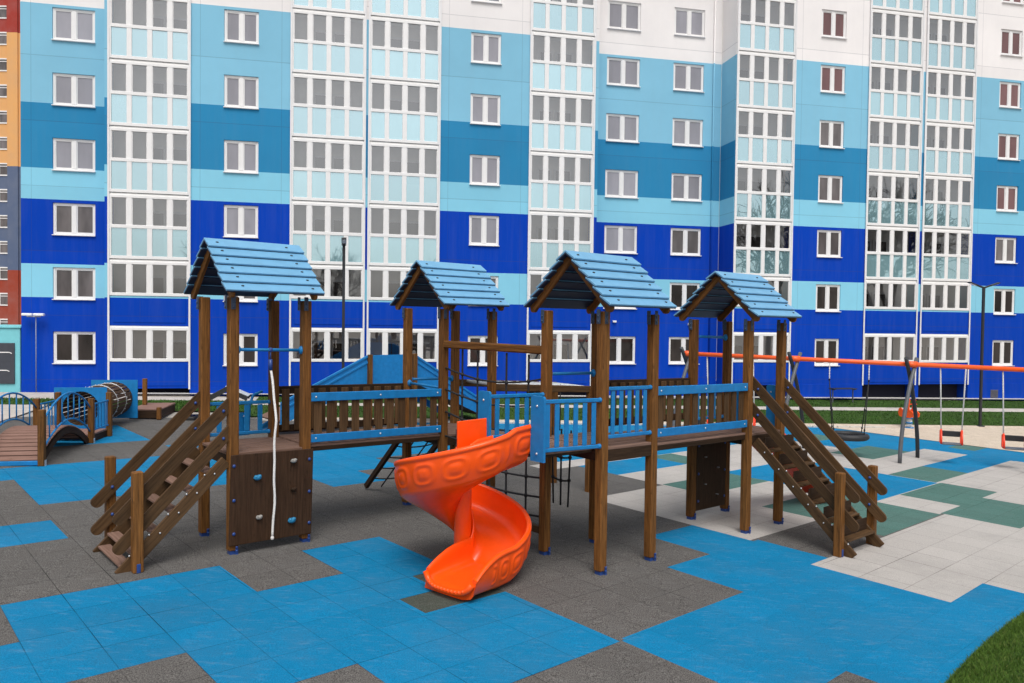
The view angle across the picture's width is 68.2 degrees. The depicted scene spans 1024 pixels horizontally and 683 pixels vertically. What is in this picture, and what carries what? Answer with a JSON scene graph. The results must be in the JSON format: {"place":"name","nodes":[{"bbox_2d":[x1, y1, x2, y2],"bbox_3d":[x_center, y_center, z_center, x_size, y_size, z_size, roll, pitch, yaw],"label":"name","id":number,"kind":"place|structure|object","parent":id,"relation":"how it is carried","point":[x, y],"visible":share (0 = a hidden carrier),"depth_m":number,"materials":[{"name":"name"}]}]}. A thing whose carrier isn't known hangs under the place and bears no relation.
{"place":"outdoors","nodes":[
{"label":"outdoors","id":0,"kind":"place"},
{"bbox_2d":[0,404,43,420],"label":"footpath","id":1,"kind":"structure","parent":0,"point":[12,410],"depth_m":23.07,"materials":[{"name":"concrete"}]},
{"bbox_2d":[0,398,123,404],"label":"lawn","id":2,"kind":"structure","parent":0,"point":[28,401],"depth_m":24.86,"materials":[{"name":"plant"}]},
{"bbox_2d":[0,392,258,400],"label":"footpath","id":3,"kind":"structure","parent":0,"point":[45,395],"depth_m":26.75,"materials":[{"name":"concrete"}]},
{"bbox_2d":[138,400,251,410],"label":"lawn","id":4,"kind":"structure","parent":0,"point":[186,402],"depth_m":25.61,"materials":[{"name":"green plant"}]},
{"bbox_2d":[0,414,1023,682],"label":"paving","id":5,"kind":"structure","parent":0,"point":[930,590],"depth_m":9.31,"materials":[{"name":"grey rubber"}]},
{"bbox_2d":[0,392,94,465],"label":"arched bridge","id":6,"kind":"structure","parent":5,"relation":"on","point":[34,443],"depth_m":15.98,"materials":[{"name":"brown wood"}]},
{"bbox_2d":[40,392,111,440],"bbox_3d":[-10.748,1.850,18.634,1.334,1.120,1.052,1,1,-8],"label":"tunnel landing","id":7,"kind":"object","parent":5,"relation":"on","point":[101,432],"visible":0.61,"depth_m":18.94,"materials":[{"name":"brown wood"}]},
{"bbox_2d":[54,380,137,428],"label":"crawl tunnel","id":8,"kind":"structure","parent":5,"relation":"on","point":[97,390],"depth_m":20.56,"materials":[{"name":"blue paint"}]},
{"bbox_2d":[129,378,175,419],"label":"deck","id":9,"kind":"structure","parent":5,"relation":"on","point":[158,411],"depth_m":23.09,"materials":[{"name":"brown wood"}]},
{"bbox_2d":[187,386,250,419],"bbox_3d":[-9.109,1.839,23.011,2.144,1.011,0.720,0,1,-12],"label":"embankment slide","id":10,"kind":"object","parent":5,"relation":"on","point":[243,395],"visible":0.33,"depth_m":22.77,"materials":[{"name":"grey metal"}]},
{"bbox_2d":[90,238,886,599],"bbox_3d":[0.451,0.880,12.092,11.654,4.564,7.218,1,1,4],"label":"play structure","id":11,"kind":"object","parent":5,"relation":"on","point":[490,526],"visible":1,"depth_m":10.71,"materials":[{"name":"brown wood"}]},
{"bbox_2d":[268,347,277,539],"bbox_3d":[-3.290,1.395,10.389,0.089,2.624,0.254,0,2,-30],"label":"climbing rope","id":12,"kind":"object","parent":11,"relation":"hanging from","point":[274,441],"visible":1,"depth_m":10.31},
{"bbox_2d":[672,347,1023,463],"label":"swing set","id":13,"kind":"object","parent":5,"relation":"on","point":[907,363],"visible":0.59,"depth_m":20.68,"materials":[{"name":"orange paint"}]},
{"bbox_2d":[706,357,715,423],"bbox_3d":[5.998,1.464,21.969,0.714,2.021,0.368,1,2,25],"label":"swing","id":14,"kind":"object","parent":13,"relation":"hanging from","point":[707,384],"visible":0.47,"depth_m":22.07,"materials":[{"name":"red metal"}]},
{"bbox_2d":[753,363,756,425],"bbox_3d":[7.214,1.520,21.572,0.714,2.021,0.368,1,2,25],"label":"swing","id":15,"kind":"object","parent":13,"relation":"hanging from","point":[754,421],"visible":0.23,"depth_m":21.69,"materials":[{"name":"red metal"}]},
{"bbox_2d":[828,363,869,441],"bbox_3d":[9.290,1.648,20.884,1.110,2.082,1.110,1,1,18],"label":"nest swing","id":16,"kind":"object","parent":13,"relation":"hanging from","point":[854,436],"visible":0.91,"depth_m":20.71,"materials":[{"name":"black rubber"}]},
{"bbox_2d":[939,368,966,445],"bbox_3d":[11.698,1.729,20.107,0.617,2.021,0.369,1,2,25],"label":"swing","id":17,"kind":"object","parent":13,"relation":"hanging from","point":[951,433],"visible":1,"depth_m":20.18,"materials":[{"name":"red metal"}]},
{"bbox_2d":[1001,371,1023,450],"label":"swing","id":18,"kind":"object","parent":13,"relation":"hanging from","point":[1004,437],"visible":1,"depth_m":19.75,"materials":[{"name":"red metal"}]},
{"bbox_2d":[0,397,1023,425],"bbox_3d":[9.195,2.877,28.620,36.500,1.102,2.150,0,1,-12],"label":"lawn","id":19,"kind":"structure","parent":0,"point":[892,420],"depth_m":29.51,"materials":[{"name":"green plant"}]},
{"bbox_2d":[15,397,1023,452],"bbox_3d":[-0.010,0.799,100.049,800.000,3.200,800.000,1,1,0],"label":"ground","id":20,"kind":"structure","parent":0,"point":[172,415],"depth_m":24.09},
{"bbox_2d":[0,0,20,324],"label":"apartment building","id":21,"kind":"structure","parent":20,"relation":"on","point":[10,207],"depth_m":61.60,"materials":[{"name":"orange paint"}]},
{"bbox_2d":[0,215,6,227],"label":"window","id":22,"kind":"structure","parent":21,"relation":"in","point":[3,218],"depth_m":61.76,"materials":[{"name":"white plastic"}]},
{"bbox_2d":[0,189,6,201],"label":"window","id":23,"kind":"structure","parent":21,"relation":"in","point":[3,192],"depth_m":61.71,"materials":[{"name":"white plastic"}]},
{"bbox_2d":[0,163,6,175],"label":"window","id":24,"kind":"structure","parent":21,"relation":"in","point":[3,166],"depth_m":61.67,"materials":[{"name":"white plastic"}]},
{"bbox_2d":[0,137,6,149],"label":"window","id":25,"kind":"structure","parent":21,"relation":"in","point":[3,140],"depth_m":61.61,"materials":[{"name":"white plastic"}]},
{"bbox_2d":[0,111,6,123],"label":"window","id":26,"kind":"structure","parent":21,"relation":"in","point":[3,114],"depth_m":61.56,"materials":[{"name":"white plastic"}]},
{"bbox_2d":[0,84,6,97],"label":"window","id":27,"kind":"structure","parent":21,"relation":"in","point":[3,87],"depth_m":61.50,"materials":[{"name":"white plastic"}]},
{"bbox_2d":[0,58,6,70],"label":"window","id":28,"kind":"structure","parent":21,"relation":"in","point":[3,61],"depth_m":61.46,"materials":[{"name":"white plastic"}]},
{"bbox_2d":[0,32,6,44],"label":"window","id":29,"kind":"structure","parent":21,"relation":"in","point":[3,35],"depth_m":61.41,"materials":[{"name":"white plastic"}]},
{"bbox_2d":[0,6,6,18],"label":"window","id":30,"kind":"structure","parent":21,"relation":"in","point":[3,9],"depth_m":61.35,"materials":[{"name":"white plastic"}]},
{"bbox_2d":[0,319,7,324],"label":"window","id":31,"kind":"structure","parent":21,"relation":"in","point":[2,321],"depth_m":61.97,"materials":[{"name":"white plastic"}]},
{"bbox_2d":[0,293,7,305],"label":"window","id":32,"kind":"structure","parent":21,"relation":"in","point":[3,296],"depth_m":61.93,"materials":[{"name":"white plastic"}]},
{"bbox_2d":[0,267,7,279],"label":"window","id":33,"kind":"structure","parent":21,"relation":"in","point":[3,270],"depth_m":61.87,"materials":[{"name":"white plastic"}]},
{"bbox_2d":[0,241,7,253],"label":"window","id":34,"kind":"structure","parent":21,"relation":"in","point":[3,244],"depth_m":61.82,"materials":[{"name":"white plastic"}]},
{"bbox_2d":[0,325,21,391],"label":"commercial wing","id":35,"kind":"structure","parent":20,"relation":"on","point":[10,359],"depth_m":27.39,"materials":[{"name":"teal paint"}]},
{"bbox_2d":[21,313,44,391],"bbox_3d":[-17.255,0.412,27.270,0.720,2.860,0.190,0,1,-12],"label":"street lamp","id":36,"kind":"object","parent":20,"relation":"on","point":[35,315],"visible":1,"depth_m":27.29,"materials":[{"name":"metal"}]},
{"bbox_2d":[262,354,475,429],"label":"ramp bridge","id":37,"kind":"structure","parent":20,"relation":"on","point":[374,369],"depth_m":22.09,"materials":[{"name":"blue paint"}]},
{"bbox_2d":[20,0,1023,399],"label":"apartment building","id":38,"kind":"structure","parent":20,"relation":"on","point":[844,178],"depth_m":29.86,"materials":[{"name":"paint"}]},
{"bbox_2d":[51,73,94,107],"bbox_3d":[-15.982,-9.152,27.604,1.448,1.201,0.177,0,1,-12],"label":"window","id":39,"kind":"structure","parent":38,"relation":"in","point":[69,90],"depth_m":27.63,"materials":[{"name":"white plastic"}]},
{"bbox_2d":[51,138,95,172],"bbox_3d":[-16.011,-6.805,27.661,1.448,1.201,0.177,0,1,-12],"label":"window","id":40,"kind":"structure","parent":38,"relation":"in","point":[72,155],"depth_m":27.68,"materials":[{"name":"white plastic"}]},
{"bbox_2d":[51,8,95,43],"bbox_3d":[-15.953,-11.499,27.547,1.448,1.201,0.177,0,1,-12],"label":"window","id":41,"kind":"structure","parent":38,"relation":"in","point":[69,25],"depth_m":27.57,"materials":[{"name":"white plastic"}]},
{"bbox_2d":[52,331,95,363],"bbox_3d":[-16.097,0.236,27.832,1.448,1.201,0.177,0,1,-12],"label":"window","id":42,"kind":"structure","parent":38,"relation":"in","point":[69,347],"depth_m":27.86,"materials":[{"name":"white plastic"}]},
{"bbox_2d":[52,267,95,300],"bbox_3d":[-16.068,-2.111,27.775,1.448,1.201,0.177,0,1,-12],"label":"window","id":43,"kind":"structure","parent":38,"relation":"in","point":[68,283],"depth_m":27.80,"materials":[{"name":"white plastic"}]},
{"bbox_2d":[52,203,95,236],"bbox_3d":[-16.039,-4.458,27.718,1.448,1.201,0.177,0,1,-12],"label":"window","id":44,"kind":"structure","parent":38,"relation":"in","point":[69,219],"depth_m":27.74,"materials":[{"name":"white plastic"}]},
{"bbox_2d":[222,333,257,365],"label":"window","id":45,"kind":"structure","parent":38,"relation":"in","point":[246,358],"depth_m":27.89,"materials":[{"name":"white plastic"}]},
{"bbox_2d":[223,296,257,302],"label":"window","id":46,"kind":"structure","parent":38,"relation":"in","point":[241,298],"depth_m":27.84,"materials":[{"name":"white plastic"}]},
{"bbox_2d":[223,205,257,238],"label":"window","id":47,"kind":"structure","parent":38,"relation":"in","point":[240,221],"depth_m":27.71,"materials":[{"name":"white plastic"}]},
{"bbox_2d":[223,140,258,173],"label":"window","id":48,"kind":"structure","parent":38,"relation":"in","point":[241,157],"depth_m":27.65,"materials":[{"name":"white plastic"}]},
{"bbox_2d":[223,75,258,109],"bbox_3d":[-9.863,-9.076,27.574,1.228,1.201,0.177,0,1,-12],"label":"window","id":49,"kind":"structure","parent":38,"relation":"in","point":[240,92],"depth_m":27.60,"materials":[{"name":"white plastic"}]},
{"bbox_2d":[223,10,258,44],"bbox_3d":[-9.834,-11.423,27.517,1.228,1.201,0.177,0,1,-12],"label":"window","id":50,"kind":"structure","parent":38,"relation":"in","point":[240,27],"depth_m":27.54,"materials":[{"name":"white plastic"}]},
{"bbox_2d":[467,336,497,365],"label":"window","id":51,"kind":"structure","parent":38,"relation":"in","point":[472,354],"depth_m":29.68,"materials":[{"name":"white plastic"}]},
{"bbox_2d":[469,215,498,246],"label":"window","id":52,"kind":"structure","parent":38,"relation":"in","point":[483,230],"depth_m":29.58,"materials":[{"name":"white plastic"}]},
{"bbox_2d":[469,154,499,186],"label":"window","id":53,"kind":"structure","parent":38,"relation":"in","point":[484,169],"depth_m":29.53,"materials":[{"name":"white plastic"}]},
{"bbox_2d":[470,94,500,125],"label":"window","id":54,"kind":"structure","parent":38,"relation":"in","point":[484,109],"depth_m":29.47,"materials":[{"name":"white plastic"}]},
{"bbox_2d":[471,32,501,65],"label":"window","id":55,"kind":"structure","parent":38,"relation":"in","point":[485,48],"depth_m":29.42,"materials":[{"name":"white plastic"}]},
{"bbox_2d":[471,0,501,4],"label":"window","id":56,"kind":"structure","parent":38,"relation":"in","point":[499,2],"depth_m":29.35,"materials":[{"name":"white plastic"}]},
{"bbox_2d":[490,276,497,306],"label":"window","id":57,"kind":"structure","parent":38,"relation":"in","point":[494,278],"depth_m":29.75,"materials":[{"name":"white plastic"}]},
{"bbox_2d":[603,307,636,309],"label":"window","id":58,"kind":"structure","parent":38,"relation":"in","point":[634,308],"depth_m":32.25,"materials":[{"name":"white plastic"}]},
{"bbox_2d":[604,225,636,253],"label":"window","id":59,"kind":"structure","parent":38,"relation":"in","point":[617,239],"depth_m":32.13,"materials":[{"name":"white plastic"}]},
{"bbox_2d":[609,336,634,363],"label":"window","id":60,"kind":"structure","parent":38,"relation":"in","point":[622,348],"depth_m":32.30,"materials":[{"name":"white plastic"}]},
{"bbox_2d":[605,169,638,198],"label":"window","id":61,"kind":"structure","parent":38,"relation":"in","point":[618,183],"depth_m":32.07,"materials":[{"name":"white plastic"}]},
{"bbox_2d":[606,113,639,143],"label":"window","id":62,"kind":"structure","parent":38,"relation":"in","point":[621,128],"depth_m":32.01,"materials":[{"name":"white plastic"}]},
{"bbox_2d":[607,57,639,87],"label":"window","id":63,"kind":"structure","parent":38,"relation":"in","point":[622,72],"depth_m":31.95,"materials":[{"name":"white plastic"}]},
{"bbox_2d":[607,1,640,31],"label":"window","id":64,"kind":"structure","parent":38,"relation":"in","point":[625,16],"depth_m":31.90,"materials":[{"name":"white plastic"}]},
{"bbox_2d":[669,337,698,364],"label":"window","id":65,"kind":"structure","parent":38,"relation":"in","point":[675,355],"depth_m":32.82,"materials":[{"name":"white plastic"}]},
{"bbox_2d":[670,282,699,309],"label":"window","id":66,"kind":"structure","parent":38,"relation":"in","point":[679,292],"depth_m":32.78,"materials":[{"name":"white plastic"}]},
{"bbox_2d":[670,228,700,256],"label":"window","id":67,"kind":"structure","parent":38,"relation":"in","point":[684,241],"depth_m":32.74,"materials":[{"name":"white plastic"}]},
{"bbox_2d":[671,173,702,201],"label":"window","id":68,"kind":"structure","parent":38,"relation":"in","point":[685,187],"depth_m":32.69,"materials":[{"name":"white plastic"}]},
{"bbox_2d":[672,118,702,147],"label":"window","id":69,"kind":"structure","parent":38,"relation":"in","point":[686,132],"depth_m":32.63,"materials":[{"name":"white plastic"}]},
{"bbox_2d":[673,63,704,92],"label":"window","id":70,"kind":"structure","parent":38,"relation":"in","point":[686,77],"depth_m":32.57,"materials":[{"name":"white plastic"}]},
{"bbox_2d":[674,8,705,37],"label":"window","id":71,"kind":"structure","parent":38,"relation":"in","point":[687,22],"depth_m":32.51,"materials":[{"name":"white plastic"}]},
{"bbox_2d":[814,339,838,365],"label":"window","id":72,"kind":"structure","parent":38,"relation":"in","point":[824,348],"depth_m":32.84,"materials":[{"name":"white plastic"}]},
{"bbox_2d":[815,284,840,311],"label":"window","id":73,"kind":"structure","parent":38,"relation":"in","point":[827,296],"depth_m":32.78,"materials":[{"name":"white plastic"}]},
{"bbox_2d":[817,230,842,257],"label":"window","id":74,"kind":"structure","parent":38,"relation":"in","point":[828,241],"depth_m":32.73,"materials":[{"name":"white plastic"}]},
{"bbox_2d":[818,175,843,203],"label":"window","id":75,"kind":"structure","parent":38,"relation":"in","point":[829,187],"depth_m":32.67,"materials":[{"name":"white plastic"}]},
{"bbox_2d":[819,120,844,148],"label":"window","id":76,"kind":"structure","parent":38,"relation":"in","point":[831,132],"depth_m":32.62,"materials":[{"name":"white plastic"}]},
{"bbox_2d":[820,65,845,94],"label":"window","id":77,"kind":"structure","parent":38,"relation":"in","point":[832,77],"depth_m":32.56,"materials":[{"name":"white plastic"}]},
{"bbox_2d":[821,10,847,39],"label":"window","id":78,"kind":"structure","parent":38,"relation":"in","point":[833,22],"depth_m":32.50,"materials":[{"name":"white plastic"}]},
{"bbox_2d":[992,340,1012,365],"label":"window","id":79,"kind":"structure","parent":38,"relation":"in","point":[1002,351],"depth_m":34.73,"materials":[{"name":"white plastic"}]},
{"bbox_2d":[993,289,1015,314],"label":"window","id":80,"kind":"structure","parent":38,"relation":"in","point":[1003,298],"depth_m":34.67,"materials":[{"name":"white plastic"}]},
{"bbox_2d":[995,237,1017,263],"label":"window","id":81,"kind":"structure","parent":38,"relation":"in","point":[1005,248],"depth_m":34.61,"materials":[{"name":"white plastic"}]},
{"bbox_2d":[996,185,1018,212],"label":"window","id":82,"kind":"structure","parent":38,"relation":"in","point":[1006,195],"depth_m":34.55,"materials":[{"name":"white plastic"}]},
{"bbox_2d":[997,134,1020,160],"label":"window","id":83,"kind":"structure","parent":38,"relation":"in","point":[1008,144],"depth_m":34.49,"materials":[{"name":"white plastic"}]},
{"bbox_2d":[999,81,1021,108],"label":"window","id":84,"kind":"structure","parent":38,"relation":"in","point":[1009,97],"depth_m":34.44,"materials":[{"name":"white plastic"}]},
{"bbox_2d":[1001,29,1023,56],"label":"window","id":85,"kind":"structure","parent":38,"relation":"in","point":[1011,41],"depth_m":34.38,"materials":[{"name":"white plastic"}]},
{"bbox_2d":[1002,0,1023,4],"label":"window","id":86,"kind":"structure","parent":38,"relation":"in","point":[1017,2],"depth_m":34.32,"materials":[{"name":"white plastic"}]},
{"bbox_2d":[262,418,885,427],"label":"kerb","id":87,"kind":"structure","parent":20,"relation":"on","point":[263,419],"depth_m":25.94,"materials":[{"name":"concrete"}]},
{"bbox_2d":[120,393,1023,398],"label":"apron","id":88,"kind":"object","parent":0,"point":[706,396],"visible":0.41,"depth_m":32.95,"materials":[{"name":"concrete"}]},
{"bbox_2d":[326,417,875,426],"bbox_3d":[2.876,2.766,25.881,22.000,0.638,0.780,0,1,-12],"label":"gravel strip","id":89,"kind":"object","parent":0,"point":[580,421],"visible":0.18,"depth_m":26.59,"materials":[{"name":"grey gravel"}]},
{"bbox_2d":[342,237,345,368],"bbox_3d":[-5.370,-0.362,24.089,0.240,5.750,1.328,0,1,-13],"label":"lamp post","id":90,"kind":"object","parent":89,"relation":"on","point":[343,298],"visible":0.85,"depth_m":24.02,"materials":[{"name":"metal"}]},
{"bbox_2d":[253,402,1023,411],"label":"footpath","id":91,"kind":"structure","parent":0,"point":[895,409],"depth_m":31.29,"materials":[{"name":"concrete"}]},
{"bbox_2d":[257,396,1023,408],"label":"lawn","id":92,"kind":"structure","parent":0,"point":[888,401],"depth_m":32.50,"materials":[{"name":"green plant"}]},
{"bbox_2d":[828,388,856,402],"bbox_3d":[14.067,2.302,32.174,1.120,0.635,0.410,0,1,-12],"label":"bench","id":93,"kind":"object","parent":92,"relation":"on","point":[833,389],"visible":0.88,"depth_m":32.05,"materials":[{"name":"metal"}]},
{"bbox_2d":[832,424,1023,451],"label":"sand","id":94,"kind":"structure","parent":0,"point":[985,436],"depth_m":26.90,"materials":[{"name":"beige sand"}]},
{"bbox_2d":[898,399,919,428],"bbox_3d":[14.742,2.639,28.097,0.520,1.160,0.780,0,1,-13],"label":"spring rocker","id":95,"kind":"object","parent":94,"relation":"on","point":[909,418],"visible":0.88,"depth_m":27.98,"materials":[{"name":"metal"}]},
{"bbox_2d":[967,282,999,426],"bbox_3d":[18.213,0.507,29.318,1.328,5.620,0.240,0,1,-9],"label":"lamp post","id":96,"kind":"object","parent":94,"relation":"on","point":[981,356],"visible":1,"depth_m":29.28,"materials":[{"name":"metal"}]},
{"bbox_2d":[939,609,1023,682],"bbox_3d":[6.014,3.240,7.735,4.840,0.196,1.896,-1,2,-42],"label":"grass","id":97,"kind":"structure","parent":0,"point":[1016,622],"depth_m":7.61,"materials":[{"name":"green plant"}]}
]}

